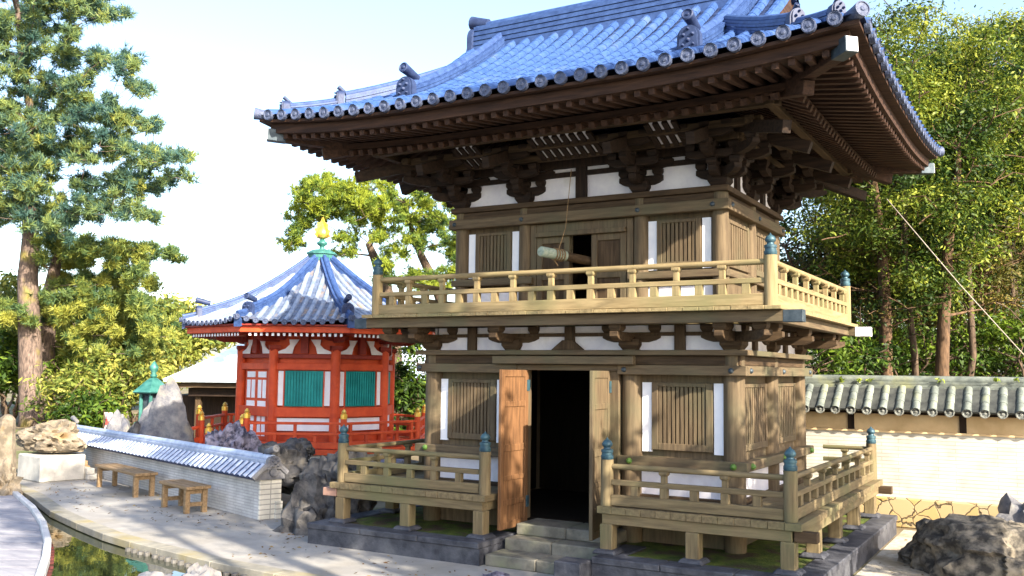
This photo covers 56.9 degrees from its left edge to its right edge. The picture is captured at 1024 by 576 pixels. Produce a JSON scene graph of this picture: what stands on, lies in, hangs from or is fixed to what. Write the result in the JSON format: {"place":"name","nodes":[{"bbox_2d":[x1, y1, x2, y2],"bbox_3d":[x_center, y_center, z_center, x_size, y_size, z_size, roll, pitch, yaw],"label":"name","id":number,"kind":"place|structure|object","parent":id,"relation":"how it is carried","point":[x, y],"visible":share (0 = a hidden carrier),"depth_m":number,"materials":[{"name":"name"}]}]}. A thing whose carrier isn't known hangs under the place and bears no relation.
{"place":"outdoors","nodes":[
{"label":"outdoors","id":0,"kind":"place"},
{"bbox_2d":[36,506,230,575],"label":"water","id":1,"kind":"structure","parent":0,"point":[77,553],"depth_m":13.19,"materials":[{"name":"green liquid"}]},
{"bbox_2d":[138,571,171,575],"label":"rock","id":2,"kind":"object","parent":1,"relation":"in","point":[152,573],"visible":1,"depth_m":11.93,"materials":[{"name":"white stone"}]},
{"bbox_2d":[181,563,221,575],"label":"rock","id":3,"kind":"object","parent":1,"relation":"in","point":[195,569],"visible":1,"depth_m":12.03,"materials":[{"name":"white stone"}]},
{"bbox_2d":[20,478,553,575],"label":"path","id":4,"kind":"structure","parent":0,"point":[222,539],"depth_m":14.51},
{"bbox_2d":[17,452,102,482],"bbox_3d":[-10.348,4.082,21.677,1.370,0.580,1.350,-4,-7,41],"label":"stone pedestal","id":5,"kind":"object","parent":4,"relation":"on","point":[38,467],"visible":0.91,"depth_m":21.23,"materials":[{"name":"white stone"}]},
{"bbox_2d":[16,419,87,452],"bbox_3d":[-10.569,3.377,21.728,1.868,0.729,1.083,-1,-5,16],"label":"rock","id":6,"kind":"object","parent":5,"relation":"on","point":[56,436],"visible":1,"depth_m":21.36,"materials":[{"name":"beige stone"}]},
{"bbox_2d":[95,463,157,497],"bbox_3d":[-8.032,3.977,19.621,0.454,0.483,2.350,5,-7,-42],"label":"wooden bench","id":7,"kind":"object","parent":4,"relation":"on","point":[137,474],"visible":1,"depth_m":19.18,"materials":[{"name":"brown wood"}]},
{"bbox_2d":[70,416,288,519],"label":"tiled wall","id":8,"kind":"structure","parent":4,"relation":"on","point":[245,483],"depth_m":17.87,"materials":[{"name":"white tile"}]},
{"bbox_2d":[257,441,292,494],"bbox_3d":[-4.336,3.328,17.519,0.952,0.962,0.951,2,-5,-14],"label":"rock","id":9,"kind":"object","parent":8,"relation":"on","point":[284,490],"visible":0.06,"depth_m":17.45,"materials":[{"name":"grey stone"}]},
{"bbox_2d":[287,437,314,459],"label":"rock","id":10,"kind":"object","parent":9,"relation":"on","point":[307,445],"visible":0.36,"depth_m":18.08,"materials":[{"name":"grey stone"}]},
{"bbox_2d":[159,479,210,513],"bbox_3d":[-5.966,3.790,17.213,0.454,0.483,1.250,5,-7,-42],"label":"wooden bench","id":11,"kind":"object","parent":4,"relation":"on","point":[187,488],"visible":1,"depth_m":16.94,"materials":[{"name":"brown wood"}]},
{"bbox_2d":[322,451,376,513],"bbox_3d":[-2.736,3.246,15.610,1.044,1.303,0.862,-2,-6,30],"label":"rock","id":12,"kind":"object","parent":4,"relation":"on","point":[329,469],"visible":0.26,"depth_m":15.41,"materials":[{"name":"grey stone"}]},
{"bbox_2d":[482,571,509,575],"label":"rock","id":13,"kind":"object","parent":4,"relation":"on","point":[496,573],"visible":1,"depth_m":11.80,"materials":[{"name":"grey stone"}]},
{"bbox_2d":[307,505,897,575],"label":"stone platform","id":14,"kind":"structure","parent":4,"relation":"on","point":[555,547],"depth_m":12.71,"materials":[{"name":"grey stone"}]},
{"bbox_2d":[254,0,944,575],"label":"tower gate","id":15,"kind":"structure","parent":14,"relation":"on","point":[642,376],"depth_m":13.34,"materials":[{"name":"brown wood"}]},
{"bbox_2d":[447,379,496,440],"bbox_3d":[-0.605,1.841,14.366,0.851,0.905,0.070,-2,-6,30],"label":"slatted window","id":16,"kind":"structure","parent":15,"relation":"in","point":[472,403],"depth_m":14.35,"materials":[{"name":"brown wood"}]},
{"bbox_2d":[475,232,511,272],"bbox_3d":[-0.283,-0.526,14.776,0.646,0.670,0.070,-2,-6,30],"label":"slatted window","id":17,"kind":"structure","parent":15,"relation":"in","point":[493,251],"depth_m":14.76,"materials":[{"name":"brown wood"}]},
{"bbox_2d":[497,370,529,530],"bbox_3d":[0.030,2.260,13.368,0.062,2.200,0.740,-2,-6,32],"label":"door leaf","id":18,"kind":"structure","parent":15,"relation":"in","point":[514,385],"depth_m":13.33,"materials":[{"name":"brown wood"}]},
{"bbox_2d":[537,236,570,299],"bbox_3d":[0.625,-0.218,14.199,0.550,1.098,0.060,-2,-6,30],"label":"upper door","id":19,"kind":"structure","parent":15,"relation":"in","point":[550,242],"depth_m":14.21,"materials":[{"name":"brown wood"}]},
{"bbox_2d":[537,169,590,265],"bbox_3d":[0.953,-0.996,13.849,1.303,1.406,0.250,4,-6,-34],"label":"striker log","id":20,"kind":"object","parent":15,"relation":"hanging from","point":[557,254],"visible":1,"depth_m":13.62,"materials":[{"name":"brown wood"}]},
{"bbox_2d":[589,371,611,540],"bbox_3d":[1.189,2.215,12.699,0.062,2.200,0.740,-2,-6,24],"label":"door leaf","id":21,"kind":"structure","parent":15,"relation":"in","point":[600,383],"depth_m":12.54,"materials":[{"name":"brown wood"}]},
{"bbox_2d":[591,232,626,297],"bbox_3d":[1.412,-0.249,13.742,0.550,1.098,0.060,-2,-6,30],"label":"upper door","id":22,"kind":"structure","parent":15,"relation":"in","point":[607,249],"depth_m":13.75,"materials":[{"name":"brown wood"}]},
{"bbox_2d":[657,218,701,263],"bbox_3d":[2.347,-0.628,13.256,0.646,0.670,0.080,-2,-6,30],"label":"slatted window","id":23,"kind":"structure","parent":15,"relation":"in","point":[678,240],"depth_m":13.24,"materials":[{"name":"brown wood"}]},
{"bbox_2d":[652,382,713,452],"bbox_3d":[2.288,1.729,12.693,0.851,0.905,0.080,-2,-6,30],"label":"slatted window","id":24,"kind":"structure","parent":15,"relation":"in","point":[682,413],"depth_m":12.67,"materials":[{"name":"brown wood"}]},
{"bbox_2d":[729,219,749,272],"bbox_3d":[3.221,-0.591,13.543,0.070,0.670,1.056,-2,-6,30],"label":"wall panel","id":25,"kind":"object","parent":15,"relation":"in","point":[739,235],"depth_m":13.57,"materials":[{"name":"brown wood"}]},
{"bbox_2d":[745,383,767,451],"bbox_3d":[3.318,1.774,13.063,0.070,0.905,1.316,-2,-6,30],"label":"wooden panel","id":26,"kind":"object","parent":15,"relation":"in","point":[756,393],"depth_m":13.16,"materials":[{"name":"brown wood"}]},
{"bbox_2d":[756,232,766,277],"bbox_3d":[3.885,-0.483,14.679,0.070,0.670,1.056,-2,-6,30],"label":"wall panel","id":27,"kind":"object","parent":15,"relation":"in","point":[760,239],"depth_m":14.52,"materials":[{"name":"brown wood"}]},
{"bbox_2d":[778,383,795,443],"bbox_3d":[4.152,1.911,14.492,0.070,0.905,1.316,-2,-6,30],"label":"wooden panel","id":28,"kind":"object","parent":15,"relation":"in","point":[786,391],"depth_m":14.63,"materials":[{"name":"brown wood"}]},
{"bbox_2d":[887,199,1023,354],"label":"stay wire","id":29,"kind":"object","parent":15,"relation":"attached to","point":[954,278],"visible":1,"depth_m":16.00,"materials":[{"name":"metal"}]},
{"bbox_2d":[163,302,429,437],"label":"pale roofed hall","id":30,"kind":"structure","parent":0,"point":[211,381],"depth_m":34.77,"materials":[{"name":"metal"}]},
{"bbox_2d":[325,457,403,463],"bbox_3d":[-3.179,3.904,19.457,1.750,0.720,0.960,0,-5,5],"label":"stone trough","id":31,"kind":"object","parent":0,"point":[401,461],"visible":0.03,"depth_m":19.55,"materials":[{"name":"grey stone"}]},
{"bbox_2d":[49,480,922,575],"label":"fallen leaves","id":32,"kind":"object","parent":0,"point":[270,535],"visible":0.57,"depth_m":14.60,"materials":[{"name":"brown plant"}]},
{"bbox_2d":[0,371,981,575],"bbox_3d":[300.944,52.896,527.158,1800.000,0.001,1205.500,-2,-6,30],"label":"ground","id":33,"kind":"structure","parent":0,"point":[285,498],"depth_m":27.74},
{"bbox_2d":[0,263,70,415],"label":"garden shrub","id":34,"kind":"object","parent":33,"relation":"on","point":[7,288],"visible":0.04,"depth_m":47.62,"materials":[{"name":"green plant"}]},
{"bbox_2d":[0,325,82,418],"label":"garden shrub","id":35,"kind":"object","parent":33,"relation":"on","point":[8,368],"visible":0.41,"depth_m":41.47,"materials":[{"name":"green plant"}]},
{"bbox_2d":[4,353,126,421],"bbox_3d":[-17.407,4.143,37.595,4.441,3.171,3.886,-2,-6,30],"label":"garden shrub","id":36,"kind":"object","parent":33,"relation":"on","point":[65,383],"visible":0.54,"depth_m":37.35,"materials":[{"name":"green plant"}]},
{"bbox_2d":[37,378,136,428],"bbox_3d":[-16.169,4.778,36.187,3.481,2.637,3.464,-2,-6,30],"label":"garden shrub","id":37,"kind":"object","parent":33,"relation":"on","point":[84,411],"visible":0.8,"depth_m":35.58,"materials":[{"name":"green plant"}]},
{"bbox_2d":[0,227,189,419],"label":"pine tree","id":38,"kind":"object","parent":33,"relation":"on","point":[95,305],"visible":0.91,"depth_m":39.97,"materials":[{"name":"green plant"}]},
{"bbox_2d":[0,0,203,427],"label":"pine tree","id":39,"kind":"object","parent":33,"relation":"on","point":[30,145],"visible":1,"depth_m":38.34,"materials":[{"name":"green plant"}]},
{"bbox_2d":[43,329,163,418],"bbox_3d":[-17.299,3.924,40.046,5.340,4.386,4.718,1,-5,-7],"label":"garden shrub","id":40,"kind":"object","parent":33,"relation":"on","point":[120,389],"visible":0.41,"depth_m":39.49,"materials":[{"name":"green plant"}]},
{"bbox_2d":[103,411,111,428],"bbox_3d":[-10.223,3.838,23.844,0.326,1.450,0.083,-2,-6,30],"label":"banner","id":41,"kind":"object","parent":33,"relation":"on","point":[107,415],"visible":0.37,"depth_m":23.87,"materials":[{"name":"white fabric"}]},
{"bbox_2d":[105,409,129,431],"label":"rock","id":42,"kind":"object","parent":33,"relation":"on","point":[118,421],"visible":0.14,"depth_m":23.40,"materials":[{"name":"grey stone"}]},
{"bbox_2d":[127,420,139,433],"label":"rock","id":43,"kind":"object","parent":33,"relation":"on","point":[134,428],"visible":0.03,"depth_m":22.22,"materials":[{"name":"grey stone"}]},
{"bbox_2d":[63,291,205,382],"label":"garden shrub","id":44,"kind":"object","parent":33,"relation":"on","point":[179,347],"visible":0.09,"depth_m":54.93,"materials":[{"name":"green plant"}]},
{"bbox_2d":[91,317,187,424],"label":"garden shrub","id":45,"kind":"object","parent":33,"relation":"on","point":[164,372],"visible":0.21,"depth_m":41.30,"materials":[{"name":"green plant"}]},
{"bbox_2d":[133,361,164,422],"bbox_3d":[-9.096,3.219,23.895,1.040,2.720,0.901,-1,-5,19],"label":"bronze lantern","id":46,"kind":"object","parent":33,"relation":"on","point":[147,390],"visible":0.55,"depth_m":23.72,"materials":[{"name":"green metal"}]},
{"bbox_2d":[138,376,194,442],"bbox_3d":[-8.198,3.332,22.484,2.080,2.474,1.161,1,-5,-4],"label":"rock","id":47,"kind":"object","parent":33,"relation":"on","point":[163,414],"visible":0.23,"depth_m":22.23,"materials":[{"name":"grey stone"}]},
{"bbox_2d":[166,292,236,390],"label":"garden shrub","id":48,"kind":"object","parent":33,"relation":"on","point":[199,348],"visible":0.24,"depth_m":57.11,"materials":[{"name":"green plant"}]},
{"bbox_2d":[205,420,261,451],"bbox_3d":[-5.694,3.196,19.034,1.233,1.082,1.532,4,-6,-33],"label":"rock","id":49,"kind":"object","parent":33,"relation":"on","point":[236,435],"visible":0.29,"depth_m":18.83,"materials":[{"name":"stone"}]},
{"bbox_2d":[263,439,307,487],"bbox_3d":[-4.061,3.122,16.772,1.022,0.867,0.881,-2,-6,30],"label":"rock","id":50,"kind":"object","parent":33,"relation":"on","point":[292,454],"visible":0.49,"depth_m":16.57,"materials":[{"name":"grey stone"}]},
{"bbox_2d":[272,473,335,535],"bbox_3d":[-3.186,3.500,15.186,1.409,1.091,1.069,-2,-6,30],"label":"rock","id":51,"kind":"object","parent":33,"relation":"on","point":[309,501],"visible":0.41,"depth_m":14.96,"materials":[{"name":"grey stone"}]},
{"bbox_2d":[179,217,434,463],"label":"octagonal hall","id":52,"kind":"structure","parent":33,"relation":"on","point":[315,368],"depth_m":22.85,"materials":[{"name":"paint"}]},
{"bbox_2d":[245,370,268,440],"bbox_3d":[-6.253,2.852,23.151,1.040,1.690,0.052,-4,-7,44],"label":"lattice door","id":53,"kind":"structure","parent":52,"relation":"in","point":[256,389],"depth_m":23.09,"materials":[{"name":"paint"}]},
{"bbox_2d":[283,370,324,407],"bbox_3d":[-4.987,2.420,22.685,0.980,0.880,0.090,1,-5,-1],"label":"slatted window","id":54,"kind":"structure","parent":52,"relation":"in","point":[300,388],"depth_m":22.66,"materials":[{"name":"teal paint"}]},
{"bbox_2d":[342,371,376,407],"bbox_3d":[-3.740,2.483,23.226,0.090,0.880,0.980,-4,-7,44],"label":"slatted window","id":55,"kind":"structure","parent":52,"relation":"in","point":[360,388],"depth_m":23.20,"materials":[{"name":"teal paint"}]},
{"bbox_2d":[388,371,390,404],"bbox_3d":[-3.229,2.603,24.512,0.060,0.880,0.932,1,-5,-1],"label":"slatted window","id":56,"kind":"structure","parent":52,"relation":"in","point":[389,381],"depth_m":24.83,"materials":[{"name":"teal paint"}]},
{"bbox_2d":[299,455,326,479],"bbox_3d":[-3.154,3.408,16.129,1.027,1.122,0.968,-2,-6,30],"label":"rock","id":57,"kind":"object","parent":33,"relation":"on","point":[315,465],"visible":0.12,"depth_m":16.02,"materials":[{"name":"grey stone"}]},
{"bbox_2d":[274,168,428,428],"bbox_3d":[-5.327,0.539,30.749,5.248,9.388,3.980,1,-5,-2],"label":"pine tree","id":58,"kind":"object","parent":33,"relation":"on","point":[343,200],"visible":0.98,"depth_m":30.14,"materials":[{"name":"green plant"}]},
{"bbox_2d":[349,174,456,299],"bbox_3d":[-3.390,0.442,31.765,4.764,9.812,3.932,1,-5,-2],"label":"pine tree","id":59,"kind":"object","parent":33,"relation":"on","point":[430,220],"visible":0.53,"depth_m":31.42,"materials":[{"name":"green plant"}]},
{"bbox_2d":[392,343,425,436],"bbox_3d":[-3.135,3.035,27.396,2.335,3.925,3.448,-2,-6,30],"label":"evergreen shrub","id":60,"kind":"object","parent":33,"relation":"on","point":[409,390],"visible":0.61,"depth_m":27.22,"materials":[{"name":"green plant"}]},
{"bbox_2d":[779,183,940,373],"bbox_3d":[7.570,0.765,20.960,4.608,7.672,3.997,3,-5,-23],"label":"broadleaf tree","id":61,"kind":"object","parent":33,"relation":"on","point":[806,263],"visible":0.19,"depth_m":20.64,"materials":[{"name":"green plant"}]},
{"bbox_2d":[805,273,916,374],"bbox_3d":[9.674,2.209,25.594,3.805,5.605,4.123,5,-7,-43],"label":"evergreen shrub","id":62,"kind":"object","parent":33,"relation":"on","point":[858,325],"visible":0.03,"depth_m":25.75,"materials":[{"name":"green plant"}]},
{"bbox_2d":[805,303,917,374],"bbox_3d":[6.452,2.236,19.209,3.466,4.337,3.194,-2,-6,30],"label":"evergreen shrub","id":63,"kind":"object","parent":33,"relation":"on","point":[867,355],"visible":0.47,"depth_m":18.83,"materials":[{"name":"green plant"}]},
{"bbox_2d":[779,198,1001,375],"bbox_3d":[11.065,0.362,27.957,6.884,9.912,7.543,4,-6,-30],"label":"broadleaf tree","id":64,"kind":"object","parent":33,"relation":"on","point":[790,245],"visible":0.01,"depth_m":28.34,"materials":[{"name":"green plant"}]},
{"bbox_2d":[779,46,1023,375],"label":"broadleaf tree","id":65,"kind":"object","parent":33,"relation":"on","point":[942,281],"visible":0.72,"depth_m":18.76,"materials":[{"name":"green plant"}]},
{"bbox_2d":[807,1,1002,369],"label":"broadleaf tree","id":66,"kind":"object","parent":33,"relation":"on","point":[923,46],"visible":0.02,"depth_m":23.00,"materials":[{"name":"green plant"}]},
{"bbox_2d":[831,306,993,383],"bbox_3d":[8.225,2.362,20.388,3.637,4.320,2.679,1,-5,-8],"label":"evergreen shrub","id":67,"kind":"object","parent":33,"relation":"on","point":[924,360],"visible":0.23,"depth_m":20.02,"materials":[{"name":"green plant"}]},
{"bbox_2d":[820,0,1023,384],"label":"broadleaf tree","id":68,"kind":"object","parent":33,"relation":"on","point":[967,60],"visible":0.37,"depth_m":19.49,"materials":[{"name":"green plant"}]},
{"bbox_2d":[862,313,1004,375],"bbox_3d":[11.743,2.472,26.327,4.730,5.260,3.888,-2,-6,30],"label":"evergreen shrub","id":69,"kind":"object","parent":33,"relation":"on","point":[967,327],"visible":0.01,"depth_m":25.94,"materials":[{"name":"green plant"}]},
{"bbox_2d":[855,214,1023,375],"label":"broadleaf tree","id":70,"kind":"object","parent":33,"relation":"on","point":[1003,284],"visible":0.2,"depth_m":20.95,"materials":[{"name":"green plant"}]},
{"bbox_2d":[885,4,1023,375],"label":"broadleaf tree","id":71,"kind":"object","parent":33,"relation":"on","point":[957,19],"visible":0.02,"depth_m":22.99,"materials":[{"name":"green plant"}]},
{"bbox_2d":[901,303,1023,385],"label":"evergreen shrub","id":72,"kind":"object","parent":33,"relation":"on","point":[981,365],"visible":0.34,"depth_m":20.40,"materials":[{"name":"green plant"}]},
{"bbox_2d":[909,206,1023,367],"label":"broadleaf tree","id":73,"kind":"object","parent":33,"relation":"on","point":[1001,274],"visible":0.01,"depth_m":24.52,"materials":[{"name":"green plant"}]},
{"bbox_2d":[916,1,1023,374],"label":"broadleaf tree","id":74,"kind":"object","parent":33,"relation":"on","point":[1021,40],"visible":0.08,"depth_m":21.35,"materials":[{"name":"green plant"}]},
{"bbox_2d":[937,290,1023,370],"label":"evergreen shrub","id":75,"kind":"object","parent":33,"relation":"on","point":[1005,342],"depth_m":26.18,"materials":[{"name":"green plant"}]},
{"bbox_2d":[950,302,1023,385],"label":"evergreen shrub","id":76,"kind":"object","parent":33,"relation":"on","point":[1009,332],"visible":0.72,"depth_m":20.20,"materials":[{"name":"green plant"}]},
{"bbox_2d":[996,492,1023,523],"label":"rock","id":77,"kind":"object","parent":33,"relation":"on","point":[1010,507],"visible":0.07,"depth_m":14.35,"materials":[{"name":"grey stone"}]},
{"bbox_2d":[0,0,1023,376],"label":"sky","id":78,"kind":"structure","parent":0,"point":[213,63],"materials":[{"name":"white"}]},
{"bbox_2d":[855,530,929,575],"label":"gravel ground","id":79,"kind":"structure","parent":0,"point":[887,556],"depth_m":12.95,"materials":[{"name":"grey gravel"}]},
{"bbox_2d":[897,513,1023,575],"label":"rock","id":80,"kind":"object","parent":79,"relation":"on","point":[950,544],"visible":0.98,"depth_m":12.13,"materials":[{"name":"grey stone"}]},
{"bbox_2d":[805,375,1023,528],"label":"garden wall","id":81,"kind":"structure","parent":0,"point":[953,444],"depth_m":16.07,"materials":[{"name":"paint"}]},
{"label":"terrain","id":82,"kind":"structure","parent":0,"visible":0},
{"bbox_2d":[0,491,54,575],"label":"boardwalk","id":83,"kind":"structure","parent":82,"relation":"on","point":[26,547],"depth_m":13.86,"materials":[{"name":"grey wood"}]},
{"bbox_2d":[0,414,16,471],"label":"upright stone","id":84,"kind":"object","parent":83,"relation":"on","point":[7,435],"visible":0.69,"depth_m":19.36,"materials":[{"name":"beige stone"}]},
{"bbox_2d":[0,458,23,495],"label":"rock","id":85,"kind":"object","parent":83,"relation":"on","point":[10,480],"visible":0.78,"depth_m":18.81,"materials":[{"name":"beige stone"}]},
{"bbox_2d":[21,484,323,575],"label":"pond edging","id":86,"kind":"object","parent":82,"relation":"on","point":[48,506],"visible":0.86,"depth_m":13.55,"materials":[{"name":"stone"}]}
]}

